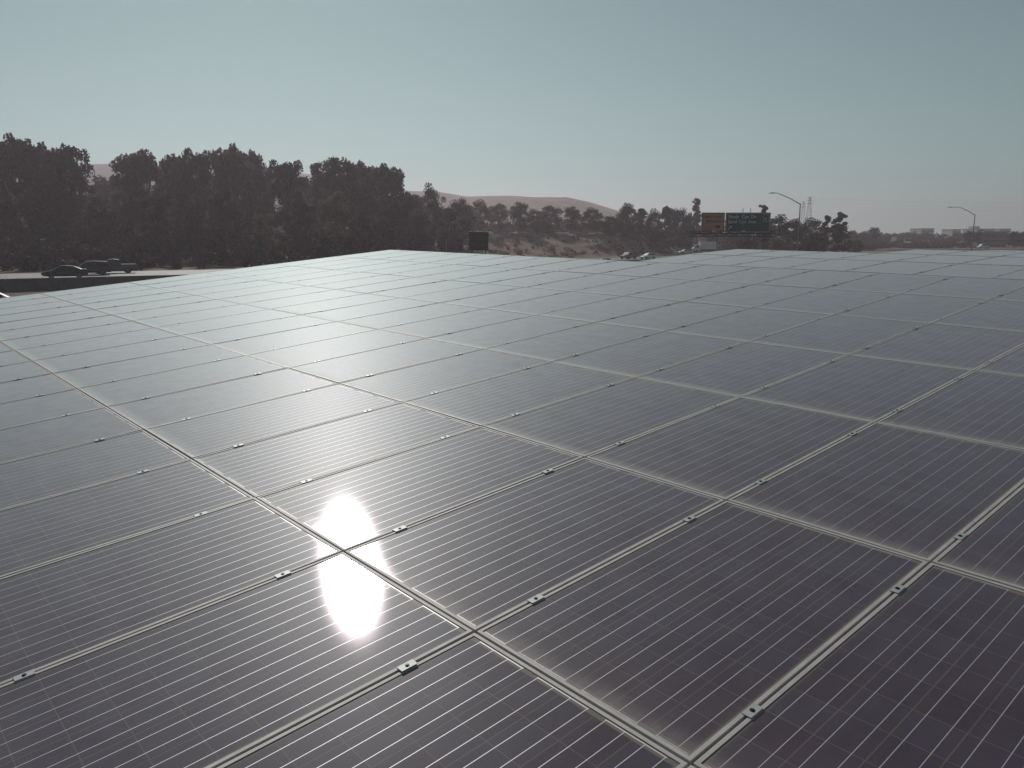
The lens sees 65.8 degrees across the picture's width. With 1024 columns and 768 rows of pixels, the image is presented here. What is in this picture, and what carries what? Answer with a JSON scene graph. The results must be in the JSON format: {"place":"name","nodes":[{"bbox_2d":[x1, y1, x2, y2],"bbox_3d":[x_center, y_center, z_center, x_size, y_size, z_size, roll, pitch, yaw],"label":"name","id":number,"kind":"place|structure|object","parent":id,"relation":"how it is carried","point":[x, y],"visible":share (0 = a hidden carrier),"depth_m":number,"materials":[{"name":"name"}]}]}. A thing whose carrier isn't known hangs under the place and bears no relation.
{"place":"outdoors","nodes":[
{"label":"outdoors","id":0,"kind":"place"},
{"bbox_2d":[0,269,229,291],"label":"road","id":1,"kind":"structure","parent":0,"point":[39,275],"depth_m":100.45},
{"bbox_2d":[0,164,1023,295],"bbox_3d":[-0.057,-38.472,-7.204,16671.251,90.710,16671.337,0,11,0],"label":"ground","id":2,"kind":"structure","parent":0,"point":[508,202],"depth_m":260.51,"materials":[{"name":"soil"}]},
{"bbox_2d":[0,132,51,243],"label":"eucalyptus tree","id":3,"kind":"object","parent":2,"relation":"on","point":[16,154],"visible":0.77,"depth_m":158.80,"materials":[{"name":"green plant"}]},
{"bbox_2d":[20,141,73,250],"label":"eucalyptus tree","id":4,"kind":"object","parent":2,"relation":"on","point":[27,198],"visible":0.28,"depth_m":164.88,"materials":[{"name":"green plant"}]},
{"bbox_2d":[40,142,96,260],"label":"eucalyptus tree","id":5,"kind":"object","parent":2,"relation":"on","point":[71,183],"visible":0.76,"depth_m":159.56,"materials":[{"name":"green plant"}]},
{"bbox_2d":[0,274,189,291],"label":"retaining wall","id":6,"kind":"structure","parent":2,"relation":"on","point":[34,284],"depth_m":89.27,"materials":[{"name":"concrete"}]},
{"bbox_2d":[108,148,182,246],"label":"eucalyptus tree","id":7,"kind":"object","parent":2,"relation":"on","point":[143,167],"visible":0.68,"depth_m":165.70,"materials":[{"name":"green plant"}]},
{"bbox_2d":[169,147,214,233],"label":"eucalyptus tree","id":8,"kind":"object","parent":2,"relation":"on","point":[190,165],"visible":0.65,"depth_m":170.36,"materials":[{"name":"green plant"}]},
{"bbox_2d":[208,142,262,241],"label":"eucalyptus tree","id":9,"kind":"object","parent":2,"relation":"on","point":[226,165],"visible":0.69,"depth_m":169.44,"materials":[{"name":"green plant"}]},
{"bbox_2d":[0,204,476,271],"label":"undergrowth","id":10,"kind":"object","parent":2,"relation":"on","point":[130,250],"visible":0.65,"depth_m":133.14,"materials":[{"name":"green plant"}]},
{"bbox_2d":[239,149,276,247],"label":"eucalyptus tree","id":11,"kind":"object","parent":2,"relation":"on","point":[259,183],"visible":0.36,"depth_m":181.56,"materials":[{"name":"green plant"}]},
{"bbox_2d":[265,159,310,256],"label":"eucalyptus tree","id":12,"kind":"object","parent":2,"relation":"on","point":[286,174],"visible":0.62,"depth_m":170.40,"materials":[{"name":"green plant"}]},
{"bbox_2d":[305,162,325,242],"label":"slim gum tree","id":13,"kind":"object","parent":2,"relation":"on","point":[316,183],"visible":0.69,"depth_m":184.32,"materials":[{"name":"green plant"}]},
{"bbox_2d":[321,156,366,245],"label":"eucalyptus tree","id":14,"kind":"object","parent":2,"relation":"on","point":[343,180],"visible":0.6,"depth_m":177.35,"materials":[{"name":"green plant"}]},
{"bbox_2d":[364,162,409,246],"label":"eucalyptus tree","id":15,"kind":"object","parent":2,"relation":"on","point":[391,180],"visible":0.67,"depth_m":186.09,"materials":[{"name":"green plant"}]},
{"bbox_2d":[368,207,406,249],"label":"pepper tree","id":16,"kind":"object","parent":2,"relation":"on","point":[384,224],"visible":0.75,"depth_m":153.73,"materials":[{"name":"green plant"}]},
{"bbox_2d":[463,227,721,257],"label":"dry scrub","id":17,"kind":"object","parent":2,"relation":"on","point":[598,245],"visible":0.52,"depth_m":240.60,"materials":[{"name":"plant"}]},
{"bbox_2d":[683,227,1023,250],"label":"brown brush","id":18,"kind":"object","parent":2,"relation":"on","point":[939,241],"visible":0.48,"depth_m":440.83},
{"bbox_2d":[0,0,1023,234],"label":"sky","id":19,"kind":"structure","parent":0,"point":[728,105],"materials":[{"name":"blue"}]},
{"label":"parking lot","id":20,"kind":"structure","parent":0,"visible":0},
{"bbox_2d":[688,208,774,249],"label":"sign gantry","id":21,"kind":"object","parent":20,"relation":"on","point":[758,235],"visible":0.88,"depth_m":128.08,"materials":[{"name":"metal"}]},
{"bbox_2d":[725,213,770,232],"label":"road sign","id":22,"kind":"object","parent":21,"relation":"attached to","point":[748,222],"visible":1,"depth_m":127.15,"materials":[{"name":"green"}]},
{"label":"carport frame","id":23,"kind":"object","parent":20,"relation":"on","visible":0},
{"bbox_2d":[0,361,50,382],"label":"solar panel","id":24,"kind":"object","parent":23,"relation":"attached to","point":[17,371],"visible":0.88,"depth_m":8.46,"materials":[{"name":"glass"}]},
{"bbox_2d":[0,373,75,402],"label":"solar panel","id":25,"kind":"object","parent":23,"relation":"attached to","point":[25,388],"visible":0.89,"depth_m":7.67,"materials":[{"name":"glass"}]},
{"bbox_2d":[0,305,93,322],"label":"solar panel","id":26,"kind":"object","parent":23,"relation":"attached to","point":[39,313],"visible":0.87,"depth_m":13.00,"materials":[{"name":"glass"}]},
{"bbox_2d":[0,389,104,428],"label":"solar panel","id":27,"kind":"object","parent":23,"relation":"attached to","point":[38,408],"visible":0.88,"depth_m":6.89,"materials":[{"name":"glass"}]},
{"bbox_2d":[0,310,110,330],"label":"solar panel","id":28,"kind":"object","parent":23,"relation":"attached to","point":[17,324],"visible":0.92,"depth_m":12.20,"materials":[{"name":"glass"}]},
{"bbox_2d":[0,315,129,340],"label":"solar panel","id":29,"kind":"object","parent":23,"relation":"attached to","point":[54,327],"visible":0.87,"depth_m":11.40,"materials":[{"name":"glass"}]},
{"bbox_2d":[0,407,142,463],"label":"solar panel","id":30,"kind":"object","parent":23,"relation":"attached to","point":[46,436],"visible":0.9,"depth_m":6.08,"materials":[{"name":"glass"}]},
{"bbox_2d":[0,321,152,350],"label":"solar panel","id":31,"kind":"object","parent":23,"relation":"attached to","point":[60,337],"visible":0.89,"depth_m":10.62,"materials":[{"name":"glass"}]},
{"bbox_2d":[0,430,189,509],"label":"solar panel","id":32,"kind":"object","parent":23,"relation":"attached to","point":[41,476],"visible":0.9,"depth_m":5.28,"materials":[{"name":"glass"}]},
{"bbox_2d":[15,328,178,360],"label":"solar panel","id":33,"kind":"object","parent":23,"relation":"attached to","point":[77,346],"visible":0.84,"depth_m":9.87,"materials":[{"name":"glass"}]},
{"bbox_2d":[32,335,208,373],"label":"solar panel","id":34,"kind":"object","parent":23,"relation":"attached to","point":[56,364],"visible":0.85,"depth_m":9.12,"materials":[{"name":"glass"}]},
{"bbox_2d":[0,459,253,577],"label":"solar panel","id":35,"kind":"object","parent":23,"relation":"attached to","point":[40,532],"visible":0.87,"depth_m":4.47,"materials":[{"name":"glass"}]},
{"bbox_2d":[80,291,192,309],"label":"solar panel","id":36,"kind":"object","parent":23,"relation":"attached to","point":[128,301],"visible":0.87,"depth_m":13.91,"materials":[{"name":"glass"}]},
{"bbox_2d":[53,344,242,388],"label":"solar panel","id":37,"kind":"object","parent":23,"relation":"attached to","point":[111,372],"visible":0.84,"depth_m":8.37,"materials":[{"name":"glass"}]},
{"bbox_2d":[95,295,214,314],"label":"solar panel","id":38,"kind":"object","parent":23,"relation":"attached to","point":[151,305],"visible":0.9,"depth_m":13.17,"materials":[{"name":"glass"}]},
{"bbox_2d":[0,497,341,685],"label":"solar panel","id":39,"kind":"object","parent":23,"relation":"attached to","point":[59,611],"visible":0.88,"depth_m":3.65,"materials":[{"name":"glass"}]},
{"bbox_2d":[113,299,240,320],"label":"solar panel","id":40,"kind":"object","parent":23,"relation":"attached to","point":[168,310],"visible":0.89,"depth_m":12.42,"materials":[{"name":"glass"}]},
{"bbox_2d":[77,355,286,406],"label":"solar panel","id":41,"kind":"object","parent":23,"relation":"attached to","point":[148,385],"visible":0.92,"depth_m":7.61,"materials":[{"name":"glass"}]},
{"bbox_2d":[132,304,266,327],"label":"solar panel","id":42,"kind":"object","parent":23,"relation":"attached to","point":[165,320],"visible":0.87,"depth_m":11.67,"materials":[{"name":"glass"}]},
{"bbox_2d":[107,368,337,430],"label":"solar panel","id":43,"kind":"object","parent":23,"relation":"attached to","point":[150,412],"visible":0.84,"depth_m":6.87,"materials":[{"name":"glass"}]},
{"bbox_2d":[155,309,298,335],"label":"solar panel","id":44,"kind":"object","parent":23,"relation":"attached to","point":[180,329],"visible":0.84,"depth_m":10.92,"materials":[{"name":"glass"}]},
{"bbox_2d":[0,552,472,767],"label":"solar panel","id":45,"kind":"object","parent":23,"relation":"attached to","point":[218,683],"visible":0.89,"depth_m":2.89,"materials":[{"name":"glass"}]},
{"bbox_2d":[198,283,304,298],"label":"solar panel","id":46,"kind":"object","parent":23,"relation":"attached to","point":[247,291],"visible":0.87,"depth_m":14.22,"materials":[{"name":"glass"}]},
{"bbox_2d":[181,315,334,344],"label":"solar panel","id":47,"kind":"object","parent":23,"relation":"attached to","point":[215,336],"visible":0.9,"depth_m":10.17,"materials":[{"name":"glass"}]},
{"bbox_2d":[145,383,399,459],"bbox_3d":[-1.838,0.261,6.183,1.662,0.048,1.023,-16,19,-39],"label":"solar panel","id":48,"kind":"object","parent":23,"relation":"attached to","point":[198,436],"visible":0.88,"depth_m":6.11,"materials":[{"name":"glass"}]},
{"bbox_2d":[219,286,333,303],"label":"solar panel","id":49,"kind":"object","parent":23,"relation":"attached to","point":[263,296],"visible":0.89,"depth_m":13.47,"materials":[{"name":"glass"}]},
{"bbox_2d":[211,321,374,354],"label":"solar panel","id":50,"kind":"object","parent":23,"relation":"attached to","point":[268,342],"visible":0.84,"depth_m":9.44,"materials":[{"name":"glass"}]},
{"bbox_2d":[243,289,364,308],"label":"solar panel","id":51,"kind":"object","parent":23,"relation":"attached to","point":[299,299],"visible":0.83,"depth_m":12.73,"materials":[{"name":"glass"}]},
{"bbox_2d":[271,293,398,314],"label":"solar panel","id":52,"kind":"object","parent":23,"relation":"attached to","point":[325,305],"visible":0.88,"depth_m":11.97,"materials":[{"name":"glass"}]},
{"bbox_2d":[247,329,423,367],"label":"solar panel","id":53,"kind":"object","parent":23,"relation":"attached to","point":[309,352],"visible":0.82,"depth_m":8.68,"materials":[{"name":"glass"}]},
{"bbox_2d":[193,402,478,497],"bbox_3d":[-1.172,0.414,5.439,1.663,0.049,1.023,-16,19,-39],"label":"solar panel","id":54,"kind":"object","parent":23,"relation":"attached to","point":[255,469],"visible":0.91,"depth_m":5.36,"materials":[{"name":"glass"}]},
{"bbox_2d":[303,298,438,320],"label":"solar panel","id":55,"kind":"object","parent":23,"relation":"attached to","point":[361,310],"visible":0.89,"depth_m":11.23,"materials":[{"name":"glass"}]},
{"bbox_2d":[289,338,481,382],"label":"solar panel","id":56,"kind":"object","parent":23,"relation":"attached to","point":[349,367],"visible":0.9,"depth_m":7.92,"materials":[{"name":"glass"}]},
{"bbox_2d":[337,277,445,292],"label":"solar panel","id":57,"kind":"object","parent":23,"relation":"attached to","point":[387,285],"visible":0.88,"depth_m":13.77,"materials":[{"name":"glass"}]},
{"bbox_2d":[337,303,482,328],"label":"solar panel","id":58,"kind":"object","parent":23,"relation":"attached to","point":[399,317],"visible":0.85,"depth_m":10.48,"materials":[{"name":"glass"}]},
{"bbox_2d":[256,426,582,552],"bbox_3d":[-0.507,0.566,4.695,1.662,0.048,1.023,-16,19,-39],"label":"solar panel","id":59,"kind":"object","parent":23,"relation":"attached to","point":[344,510],"visible":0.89,"depth_m":4.59,"materials":[{"name":"glass"}]},
{"bbox_2d":[368,280,482,297],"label":"solar panel","id":60,"kind":"object","parent":23,"relation":"attached to","point":[423,288],"visible":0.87,"depth_m":13.03,"materials":[{"name":"glass"}]},
{"bbox_2d":[339,349,550,401],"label":"solar panel","id":61,"kind":"object","parent":23,"relation":"attached to","point":[419,380],"visible":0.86,"depth_m":7.17,"materials":[{"name":"glass"}]},
{"bbox_2d":[217,633,687,767],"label":"solar panel","id":62,"kind":"object","parent":23,"relation":"attached to","point":[474,700],"visible":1,"depth_m":2.53,"materials":[{"name":"glass"}]},
{"bbox_2d":[380,308,532,337],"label":"solar panel","id":63,"kind":"object","parent":23,"relation":"attached to","point":[437,326],"visible":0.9,"depth_m":9.73,"materials":[{"name":"glass"}]},
{"bbox_2d":[401,283,521,302],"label":"solar panel","id":64,"kind":"object","parent":23,"relation":"attached to","point":[460,293],"visible":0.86,"depth_m":12.28,"materials":[{"name":"glass"}]},
{"bbox_2d":[451,269,553,282],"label":"solar panel","id":65,"kind":"object","parent":23,"relation":"attached to","point":[500,276],"visible":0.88,"depth_m":14.08,"materials":[{"name":"glass"}]},
{"bbox_2d":[441,287,568,307],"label":"solar panel","id":66,"kind":"object","parent":23,"relation":"attached to","point":[502,297],"visible":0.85,"depth_m":11.54,"materials":[{"name":"glass"}]},
{"bbox_2d":[428,315,592,348],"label":"solar panel","id":67,"kind":"object","parent":23,"relation":"attached to","point":[495,334],"visible":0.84,"depth_m":8.98,"materials":[{"name":"glass"}]},
{"bbox_2d":[402,362,633,425],"bbox_3d":[0.081,0.059,6.487,1.663,0.049,1.023,-16,19,-39],"label":"solar panel","id":68,"kind":"object","parent":23,"relation":"attached to","point":[489,400],"visible":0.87,"depth_m":6.42,"materials":[{"name":"glass"}]},
{"bbox_2d":[345,458,724,633],"bbox_3d":[0.159,0.718,3.950,1.662,0.048,1.023,-16,19,-39],"label":"solar panel","id":69,"kind":"object","parent":23,"relation":"attached to","point":[475,566],"visible":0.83,"depth_m":3.83,"materials":[{"name":"glass"}]},
{"bbox_2d":[488,271,593,286],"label":"solar panel","id":70,"kind":"object","parent":23,"relation":"attached to","point":[537,279],"visible":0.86,"depth_m":13.34,"materials":[{"name":"glass"}]},
{"bbox_2d":[486,291,619,314],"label":"solar panel","id":71,"kind":"object","parent":23,"relation":"attached to","point":[545,304],"visible":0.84,"depth_m":10.79,"materials":[{"name":"glass"}]},
{"bbox_2d":[484,322,661,361],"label":"solar panel","id":72,"kind":"object","parent":23,"relation":"attached to","point":[564,343],"visible":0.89,"depth_m":8.23,"materials":[{"name":"glass"}]},
{"bbox_2d":[529,274,640,290],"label":"solar panel","id":73,"kind":"object","parent":23,"relation":"attached to","point":[583,282],"visible":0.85,"depth_m":12.60,"materials":[{"name":"glass"}]},
{"bbox_2d":[536,296,681,321],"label":"solar panel","id":74,"kind":"object","parent":23,"relation":"attached to","point":[606,309],"visible":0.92,"depth_m":10.03,"materials":[{"name":"glass"}]},
{"bbox_2d":[482,377,737,457],"bbox_3d":[0.747,0.212,5.743,1.662,0.048,1.023,-16,19,-39],"label":"solar panel","id":75,"kind":"object","parent":23,"relation":"attached to","point":[584,425],"visible":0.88,"depth_m":5.66,"materials":[{"name":"glass"}]},
{"bbox_2d":[575,277,693,295],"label":"solar panel","id":76,"kind":"object","parent":23,"relation":"attached to","point":[631,286],"visible":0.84,"depth_m":11.84,"materials":[{"name":"glass"}]},
{"bbox_2d":[553,331,746,377],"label":"solar panel","id":77,"kind":"object","parent":23,"relation":"attached to","point":[637,357],"visible":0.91,"depth_m":7.48,"materials":[{"name":"glass"}]},
{"bbox_2d":[599,262,704,276],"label":"solar panel","id":78,"kind":"object","parent":23,"relation":"attached to","point":[651,269],"visible":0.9,"depth_m":13.63,"materials":[{"name":"glass"}]},
{"bbox_2d":[597,301,750,330],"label":"solar panel","id":79,"kind":"object","parent":23,"relation":"attached to","point":[673,316],"visible":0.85,"depth_m":9.29,"materials":[{"name":"glass"}]},
{"bbox_2d":[625,280,752,300],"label":"solar panel","id":80,"kind":"object","parent":23,"relation":"attached to","point":[689,290],"visible":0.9,"depth_m":11.09,"materials":[{"name":"glass"}]},
{"bbox_2d":[646,265,755,279],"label":"solar panel","id":81,"kind":"object","parent":23,"relation":"attached to","point":[700,272],"visible":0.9,"depth_m":12.90,"materials":[{"name":"glass"}]},
{"bbox_2d":[477,501,927,766],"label":"solar panel","id":82,"kind":"object","parent":23,"relation":"attached to","point":[691,642],"visible":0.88,"depth_m":3.06,"materials":[{"name":"glass"}]},
{"bbox_2d":[586,397,873,500],"bbox_3d":[1.412,0.364,4.999,1.662,0.048,1.023,-16,19,-39],"label":"solar panel","id":83,"kind":"object","parent":23,"relation":"attached to","point":[726,451],"visible":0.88,"depth_m":4.91,"materials":[{"name":"glass"}]},
{"bbox_2d":[636,342,846,396],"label":"solar panel","id":84,"kind":"object","parent":23,"relation":"attached to","point":[742,369],"visible":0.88,"depth_m":6.73,"materials":[{"name":"glass"}]},
{"bbox_2d":[668,307,830,341],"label":"solar panel","id":85,"kind":"object","parent":23,"relation":"attached to","point":[749,324],"visible":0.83,"depth_m":8.54,"materials":[{"name":"glass"}]},
{"bbox_2d":[685,284,821,307],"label":"solar panel","id":86,"kind":"object","parent":23,"relation":"attached to","point":[753,295],"visible":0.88,"depth_m":10.34,"materials":[{"name":"glass"}]},
{"bbox_2d":[700,267,811,283],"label":"solar panel","id":87,"kind":"object","parent":23,"relation":"attached to","point":[756,275],"visible":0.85,"depth_m":12.15,"materials":[{"name":"glass"}]},
{"bbox_2d":[757,270,876,287],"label":"solar panel","id":88,"kind":"object","parent":23,"relation":"attached to","point":[818,279],"visible":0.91,"depth_m":11.39,"materials":[{"name":"glass"}]},
{"bbox_2d":[753,288,898,314],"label":"solar panel","id":89,"kind":"object","parent":23,"relation":"attached to","point":[828,301],"visible":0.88,"depth_m":9.60,"materials":[{"name":"glass"}]},
{"bbox_2d":[749,314,927,354],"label":"solar panel","id":90,"kind":"object","parent":23,"relation":"attached to","point":[843,334],"visible":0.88,"depth_m":7.79,"materials":[{"name":"glass"}]},
{"bbox_2d":[742,355,972,422],"bbox_3d":[2.666,0.012,6.048,1.663,0.049,1.023,-16,19,-39],"label":"solar panel","id":91,"kind":"object","parent":23,"relation":"attached to","point":[874,390],"visible":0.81,"depth_m":5.98,"materials":[{"name":"glass"}]},
{"bbox_2d":[693,563,1023,767],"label":"solar panel","id":92,"kind":"object","parent":23,"relation":"attached to","point":[924,668],"visible":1,"depth_m":2.55,"materials":[{"name":"glass"}]},
{"bbox_2d":[727,422,1023,564],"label":"solar panel","id":93,"kind":"object","parent":23,"relation":"attached to","point":[929,497],"visible":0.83,"depth_m":4.13,"materials":[{"name":"glass"}]},
{"bbox_2d":[825,273,952,293],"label":"solar panel","id":94,"kind":"object","parent":23,"relation":"attached to","point":[890,283],"visible":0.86,"depth_m":10.65,"materials":[{"name":"glass"}]},
{"bbox_2d":[835,293,988,323],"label":"solar panel","id":95,"kind":"object","parent":23,"relation":"attached to","point":[928,309],"visible":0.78,"depth_m":8.86,"materials":[{"name":"glass"}]},
{"bbox_2d":[850,324,1023,370],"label":"solar panel","id":96,"kind":"object","parent":23,"relation":"attached to","point":[965,348],"visible":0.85,"depth_m":7.03,"materials":[{"name":"glass"}]},
{"bbox_2d":[877,371,1023,449],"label":"solar panel","id":97,"kind":"object","parent":23,"relation":"attached to","point":[984,407],"visible":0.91,"depth_m":5.26,"materials":[{"name":"glass"}]},
{"bbox_2d":[903,276,1023,299],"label":"solar panel","id":98,"kind":"object","parent":23,"relation":"attached to","point":[976,287],"visible":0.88,"depth_m":9.89,"materials":[{"name":"glass"}]},
{"bbox_2d":[929,299,1023,331],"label":"solar panel","id":99,"kind":"object","parent":23,"relation":"attached to","point":[1008,315],"visible":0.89,"depth_m":8.13,"materials":[{"name":"glass"}]},
{"bbox_2d":[932,484,1023,590],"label":"solar panel","id":100,"kind":"object","parent":23,"relation":"attached to","point":[990,546],"visible":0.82,"depth_m":3.44,"materials":[{"name":"glass"}]},
{"bbox_2d":[975,345,1023,376],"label":"solar panel","id":101,"kind":"object","parent":23,"relation":"attached to","point":[1011,363],"visible":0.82,"depth_m":6.30,"materials":[{"name":"glass"}]},
{"bbox_3d":[10.218,1.262,10.566,15.255,5.737,13.990,0,11,0],"label":"carport frame","id":102,"kind":"object","parent":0,"visible":0},
{"bbox_2d":[786,259,890,270],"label":"solar panel","id":103,"kind":"object","parent":102,"relation":"attached to","point":[838,264],"visible":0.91,"depth_m":12.86,"materials":[{"name":"glass"}]},
{"bbox_2d":[846,261,955,273],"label":"solar panel","id":104,"kind":"object","parent":102,"relation":"attached to","point":[899,267],"visible":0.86,"depth_m":12.12,"materials":[{"name":"glass"}]},
{"bbox_2d":[916,264,1023,277],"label":"solar panel","id":105,"kind":"object","parent":102,"relation":"attached to","point":[975,270],"visible":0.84,"depth_m":11.38,"materials":[{"name":"glass"}]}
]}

